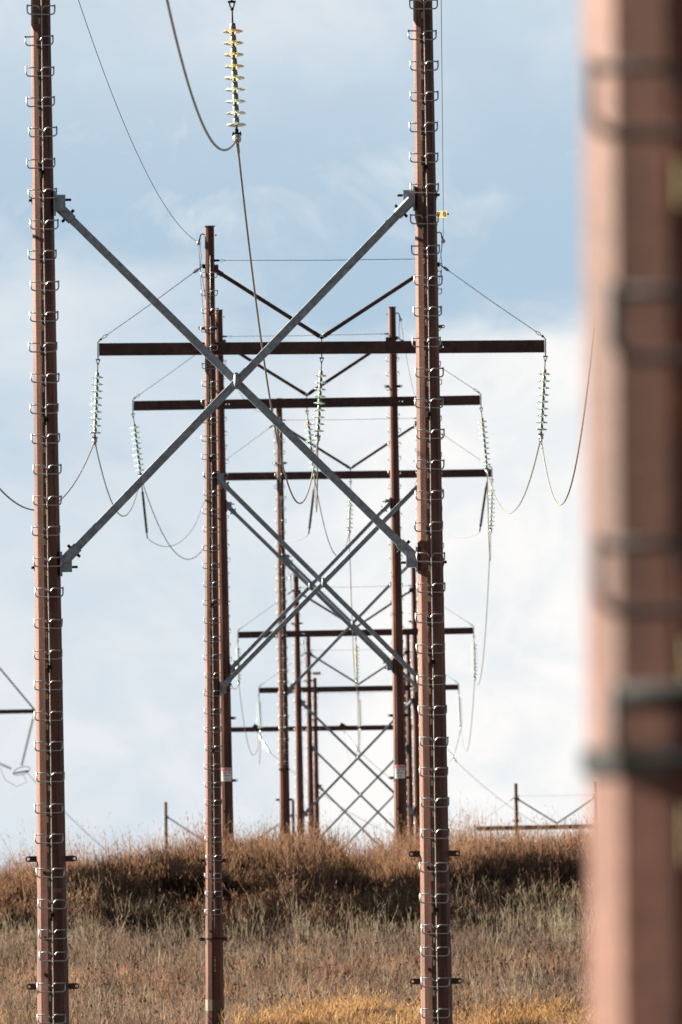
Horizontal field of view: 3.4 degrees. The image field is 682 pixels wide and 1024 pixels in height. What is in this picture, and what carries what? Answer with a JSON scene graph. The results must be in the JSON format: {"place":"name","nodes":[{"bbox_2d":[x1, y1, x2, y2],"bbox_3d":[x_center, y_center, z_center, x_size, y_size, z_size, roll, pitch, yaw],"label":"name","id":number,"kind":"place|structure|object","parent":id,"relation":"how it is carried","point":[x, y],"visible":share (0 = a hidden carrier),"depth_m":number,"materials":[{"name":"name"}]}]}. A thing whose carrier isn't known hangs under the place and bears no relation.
{"place":"outdoors","nodes":[
{"label":"outdoors","id":0,"kind":"place"},
{"bbox_2d":[0,0,588,874],"label":"sky","id":1,"kind":"structure","parent":0,"point":[326,143],"materials":[{"name":"blue"}]},
{"bbox_2d":[0,869,589,1023],"bbox_3d":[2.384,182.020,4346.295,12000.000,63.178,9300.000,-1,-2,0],"label":"ground","id":2,"kind":"structure","parent":0,"point":[492,928],"depth_m":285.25,"materials":[{"name":"beige plant"}]},
{"bbox_2d":[0,668,35,713],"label":"pole frame","id":3,"kind":"object","parent":2,"relation":"on","point":[19,711],"visible":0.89,"depth_m":689.71,"materials":[{"name":"metal"}]},
{"bbox_2d":[0,766,29,786],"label":"yoke ring","id":4,"kind":"object","parent":3,"relation":"attached to","point":[26,771],"visible":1,"depth_m":690.00,"materials":[{"name":"grey metal"}]},
{"bbox_2d":[27,773,110,854],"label":"conductor","id":5,"kind":"object","parent":4,"relation":"attached to","point":[73,820],"visible":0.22,"depth_m":708.73,"materials":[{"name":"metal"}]},
{"bbox_2d":[20,714,33,765],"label":"insulator string","id":6,"kind":"object","parent":3,"relation":"hanging from","point":[27,741],"visible":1,"depth_m":689.82,"materials":[{"name":"grey ceramic"}]},
{"bbox_2d":[163,800,295,849],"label":"pole frame","id":7,"kind":"object","parent":2,"relation":"on","point":[165,823],"visible":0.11,"depth_m":770.01,"materials":[{"name":"wood"}]},
{"bbox_2d":[25,0,462,1023],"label":"pole frame","id":8,"kind":"object","parent":2,"relation":"on","point":[51,858],"visible":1,"depth_m":140.05,"materials":[{"name":"wood"}]},
{"bbox_2d":[223,1,246,143],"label":"insulator string","id":9,"kind":"object","parent":8,"relation":"hanging from","point":[234,66],"visible":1,"depth_m":140.45,"materials":[{"name":"yellow glass"}]},
{"bbox_2d":[166,0,238,150],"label":"conductor","id":10,"kind":"object","parent":9,"relation":"hanging from","point":[188,84],"visible":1,"depth_m":109.91,"materials":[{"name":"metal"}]},
{"bbox_2d":[236,143,318,503],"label":"conductor","id":11,"kind":"object","parent":9,"relation":"hanging from","point":[245,215],"visible":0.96,"depth_m":156.30,"materials":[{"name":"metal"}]},
{"bbox_2d":[436,211,448,217],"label":"number plate","id":12,"kind":"object","parent":8,"relation":"attached to","point":[443,214],"visible":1,"depth_m":140.63,"materials":[{"name":"yellow metal"}]},
{"bbox_2d":[0,790,588,945],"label":"bank brush","id":13,"kind":"object","parent":2,"relation":"on","point":[261,868],"visible":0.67,"depth_m":292.12,"materials":[{"name":"brown plant"}]},
{"bbox_2d":[132,307,481,847],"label":"pole frame","id":14,"kind":"object","parent":2,"relation":"on","point":[393,401],"visible":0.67,"depth_m":306.13,"materials":[{"name":"wood"}]},
{"bbox_2d":[131,413,143,476],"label":"insulator string","id":15,"kind":"object","parent":14,"relation":"hanging from","point":[137,448],"visible":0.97,"depth_m":306.25,"materials":[{"name":"teal glass"}]},
{"bbox_2d":[141,486,147,537],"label":"ribbed insulator","id":16,"kind":"object","parent":14,"relation":"attached to","point":[144,511],"visible":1,"depth_m":306.38,"materials":[{"name":"grey ceramic"}]},
{"bbox_2d":[148,501,204,546],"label":"lead wire","id":17,"kind":"object","parent":16,"relation":"attached to","point":[184,538],"visible":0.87,"depth_m":343.33,"materials":[{"name":"metal"}]},
{"bbox_2d":[221,768,231,780],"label":"warning sign","id":18,"kind":"object","parent":14,"relation":"attached to","point":[225,774],"visible":1,"depth_m":305.88,"materials":[{"name":"white metal"}]},
{"bbox_2d":[304,410,316,474],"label":"insulator string","id":19,"kind":"object","parent":14,"relation":"hanging from","point":[309,435],"visible":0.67,"depth_m":306.23,"materials":[{"name":"clear glass"}]},
{"bbox_2d":[313,442,318,511],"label":"conductor","id":20,"kind":"object","parent":19,"relation":"hanging from","point":[316,500],"visible":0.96,"depth_m":260.78,"materials":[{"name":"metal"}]},
{"bbox_2d":[308,487,313,533],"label":"ribbed insulator","id":21,"kind":"object","parent":14,"relation":"attached to","point":[311,510],"visible":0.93,"depth_m":306.38,"materials":[{"name":"grey ceramic"}]},
{"bbox_2d":[395,765,404,777],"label":"warning sign","id":22,"kind":"object","parent":14,"relation":"attached to","point":[399,771],"visible":1,"depth_m":305.88,"materials":[{"name":"white metal"}]},
{"bbox_2d":[478,407,490,472],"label":"insulator string","id":23,"kind":"object","parent":14,"relation":"hanging from","point":[484,442],"visible":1,"depth_m":306.25,"materials":[{"name":"teal glass"}]},
{"bbox_2d":[486,473,490,560],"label":"ribbed insulator","id":24,"kind":"object","parent":23,"relation":"hanging from","point":[488,523],"visible":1,"depth_m":323.66,"materials":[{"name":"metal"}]},
{"bbox_2d":[486,440,540,512],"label":"conductor","id":25,"kind":"object","parent":23,"relation":"hanging from","point":[527,485],"visible":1,"depth_m":256.73,"materials":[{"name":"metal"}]},
{"bbox_2d":[97,224,545,1023],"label":"pole frame","id":26,"kind":"object","parent":2,"relation":"on","point":[213,690],"visible":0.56,"depth_m":237.89,"materials":[{"name":"wood"}]},
{"bbox_2d":[89,359,102,442],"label":"insulator string","id":27,"kind":"object","parent":26,"relation":"hanging from","point":[95,411],"visible":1,"depth_m":238.15,"materials":[{"name":"teal glass"}]},
{"bbox_2d":[0,440,95,510],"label":"conductor","id":28,"kind":"object","parent":27,"relation":"hanging from","point":[7,496],"visible":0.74,"depth_m":220.22,"materials":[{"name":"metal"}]},
{"bbox_2d":[95,443,137,516],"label":"conductor","id":29,"kind":"object","parent":27,"relation":"hanging from","point":[106,486],"visible":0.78,"depth_m":253.43,"materials":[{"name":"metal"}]},
{"bbox_2d":[78,0,198,242],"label":"shield wire","id":30,"kind":"object","parent":26,"relation":"attached to","point":[125,126],"visible":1,"depth_m":184.47,"materials":[{"name":"metal"}]},
{"bbox_2d":[198,245,204,325],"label":"shield wire","id":31,"kind":"object","parent":26,"relation":"attached to","point":[201,288],"visible":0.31,"depth_m":250.02,"materials":[{"name":"metal"}]},
{"bbox_2d":[312,357,325,440],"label":"insulator string","id":32,"kind":"object","parent":26,"relation":"hanging from","point":[320,382],"visible":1,"depth_m":238.15,"materials":[{"name":"teal glass"}]},
{"bbox_2d":[441,0,443,240],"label":"shield wire","id":33,"kind":"object","parent":26,"relation":"attached to","point":[442,106],"visible":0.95,"depth_m":182.11,"materials":[{"name":"metal"}]},
{"bbox_2d":[536,356,549,439],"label":"insulator string","id":34,"kind":"object","parent":26,"relation":"hanging from","point":[542,408],"visible":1,"depth_m":238.14,"materials":[{"name":"teal glass"}]},
{"bbox_2d":[540,403,584,504],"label":"conductor","id":35,"kind":"object","parent":34,"relation":"hanging from","point":[557,503],"visible":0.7,"depth_m":185.59,"materials":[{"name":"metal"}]},
{"bbox_2d":[231,677,412,845],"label":"pole frame","id":36,"kind":"object","parent":2,"relation":"on","point":[316,727],"visible":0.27,"depth_m":587.75,"materials":[{"name":"wood"}]},
{"bbox_2d":[258,733,270,753],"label":"insulator string","id":37,"kind":"object","parent":36,"relation":"hanging from","point":[264,742],"visible":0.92,"depth_m":588.45,"materials":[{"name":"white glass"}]},
{"bbox_2d":[271,753,391,834],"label":"conductor","id":38,"kind":"object","parent":37,"relation":"hanging from","point":[332,801],"visible":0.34,"depth_m":612.91,"materials":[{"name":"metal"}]},
{"bbox_2d":[344,731,358,751],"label":"insulator string","id":39,"kind":"object","parent":36,"relation":"hanging from","point":[351,741],"visible":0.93,"depth_m":588.33,"materials":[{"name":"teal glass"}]},
{"bbox_2d":[447,748,456,762],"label":"insulator string","id":40,"kind":"object","parent":36,"relation":"attached to","point":[449,752],"visible":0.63,"depth_m":588.53,"materials":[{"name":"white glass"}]},
{"bbox_2d":[457,762,559,835],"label":"conductor","id":41,"kind":"object","parent":40,"relation":"hanging from","point":[495,795],"visible":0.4,"depth_m":602.01,"materials":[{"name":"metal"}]},
{"bbox_2d":[237,568,473,845],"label":"pole frame","id":42,"kind":"object","parent":2,"relation":"on","point":[297,634],"visible":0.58,"depth_m":451.44,"materials":[{"name":"wood"}]},
{"bbox_2d":[235,640,241,683],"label":"insulator string","id":43,"kind":"object","parent":42,"relation":"hanging from","point":[237,657],"visible":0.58,"depth_m":451.54,"materials":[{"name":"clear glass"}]},
{"bbox_2d":[239,687,260,755],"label":"conductor","id":44,"kind":"object","parent":43,"relation":"hanging from","point":[244,725],"visible":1,"depth_m":472.09,"materials":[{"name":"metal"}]},
{"bbox_2d":[353,638,359,681],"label":"insulator string","id":45,"kind":"object","parent":42,"relation":"hanging from","point":[356,662],"visible":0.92,"depth_m":451.55,"materials":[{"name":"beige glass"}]},
{"bbox_2d":[357,690,359,753],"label":"conductor","id":46,"kind":"object","parent":45,"relation":"hanging from","point":[357,714],"visible":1,"depth_m":463.99,"materials":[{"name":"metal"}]},
{"bbox_2d":[471,636,477,679],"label":"insulator string","id":47,"kind":"object","parent":42,"relation":"hanging from","point":[474,656],"visible":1,"depth_m":451.56,"materials":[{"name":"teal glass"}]},
{"bbox_2d":[460,680,474,751],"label":"conductor","id":48,"kind":"object","parent":47,"relation":"hanging from","point":[471,720],"visible":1,"depth_m":470.35,"materials":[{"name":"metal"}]},
{"bbox_2d":[258,635,458,843],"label":"pole frame","id":49,"kind":"object","parent":2,"relation":"on","point":[310,747],"visible":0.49,"depth_m":532.78,"materials":[{"name":"wood"}]},
{"bbox_2d":[257,695,262,731],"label":"insulator string","id":50,"kind":"object","parent":49,"relation":"hanging from","point":[259,718],"visible":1,"depth_m":532.87,"materials":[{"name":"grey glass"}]},
{"bbox_2d":[257,732,260,764],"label":"conductor","id":51,"kind":"object","parent":50,"relation":"hanging from","point":[260,746],"visible":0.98,"depth_m":554.97,"materials":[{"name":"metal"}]},
{"bbox_2d":[357,693,361,730],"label":"insulator string","id":52,"kind":"object","parent":49,"relation":"hanging from","point":[359,707],"visible":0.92,"depth_m":532.86,"materials":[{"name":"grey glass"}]},
{"bbox_2d":[344,733,359,762],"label":"conductor","id":53,"kind":"object","parent":52,"relation":"hanging from","point":[346,748],"visible":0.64,"depth_m":567.71,"materials":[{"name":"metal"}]},
{"bbox_2d":[457,691,461,728],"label":"insulator string","id":54,"kind":"object","parent":49,"relation":"hanging from","point":[460,717],"visible":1,"depth_m":532.86,"materials":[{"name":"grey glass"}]},
{"bbox_2d":[226,398,492,840],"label":"pole frame","id":55,"kind":"object","parent":2,"relation":"on","point":[284,692],"visible":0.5,"depth_m":376.31,"materials":[{"name":"wood"}]},
{"bbox_2d":[346,481,352,533],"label":"insulator string","id":56,"kind":"object","parent":55,"relation":"hanging from","point":[349,517],"visible":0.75,"depth_m":376.53,"materials":[{"name":"beige glass"}]},
{"bbox_2d":[315,480,349,555],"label":"conductor","id":57,"kind":"object","parent":56,"relation":"hanging from","point":[324,525],"visible":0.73,"depth_m":324.92,"materials":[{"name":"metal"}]},
{"bbox_2d":[349,535,356,686],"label":"conductor","id":58,"kind":"object","parent":56,"relation":"hanging from","point":[351,607],"visible":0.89,"depth_m":392.37,"materials":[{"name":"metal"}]},
{"bbox_2d":[487,479,494,531],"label":"insulator string","id":59,"kind":"object","parent":55,"relation":"hanging from","point":[491,507],"visible":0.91,"depth_m":376.55,"materials":[{"name":"teal glass"}]},
{"bbox_2d":[474,560,489,684],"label":"conductor","id":60,"kind":"object","parent":59,"relation":"hanging from","point":[485,625],"visible":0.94,"depth_m":398.67,"materials":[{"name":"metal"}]},
{"bbox_2d":[476,783,588,836],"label":"pole frame","id":61,"kind":"object","parent":2,"relation":"on","point":[516,799],"visible":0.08,"depth_m":657.78,"materials":[{"name":"wood"}]},
{"bbox_2d":[581,0,681,1023],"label":"pole","id":62,"kind":"object","parent":2,"relation":"on","point":[631,761],"visible":1,"depth_m":18.26,"materials":[{"name":"wood"}]},
{"bbox_2d":[1,985,589,1023],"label":"golden grass","id":63,"kind":"structure","parent":0,"point":[505,1017],"depth_m":230.91,"materials":[{"name":"yellow plant"}]},
{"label":"lead wire","id":64,"kind":"object","parent":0,"visible":0},
{"bbox_2d":[479,481,487,531],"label":"ribbed insulator","id":65,"kind":"object","parent":64,"relation":"attached to","point":[483,507],"visible":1,"depth_m":306.38,"materials":[{"name":"grey ceramic"}]},
{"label":"insulator string","id":66,"kind":"object","parent":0,"visible":0},
{"bbox_2d":[143,485,204,559],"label":"conductor","id":67,"kind":"object","parent":66,"relation":"hanging from","point":[162,532],"visible":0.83,"depth_m":325.31,"materials":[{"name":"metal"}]}
]}

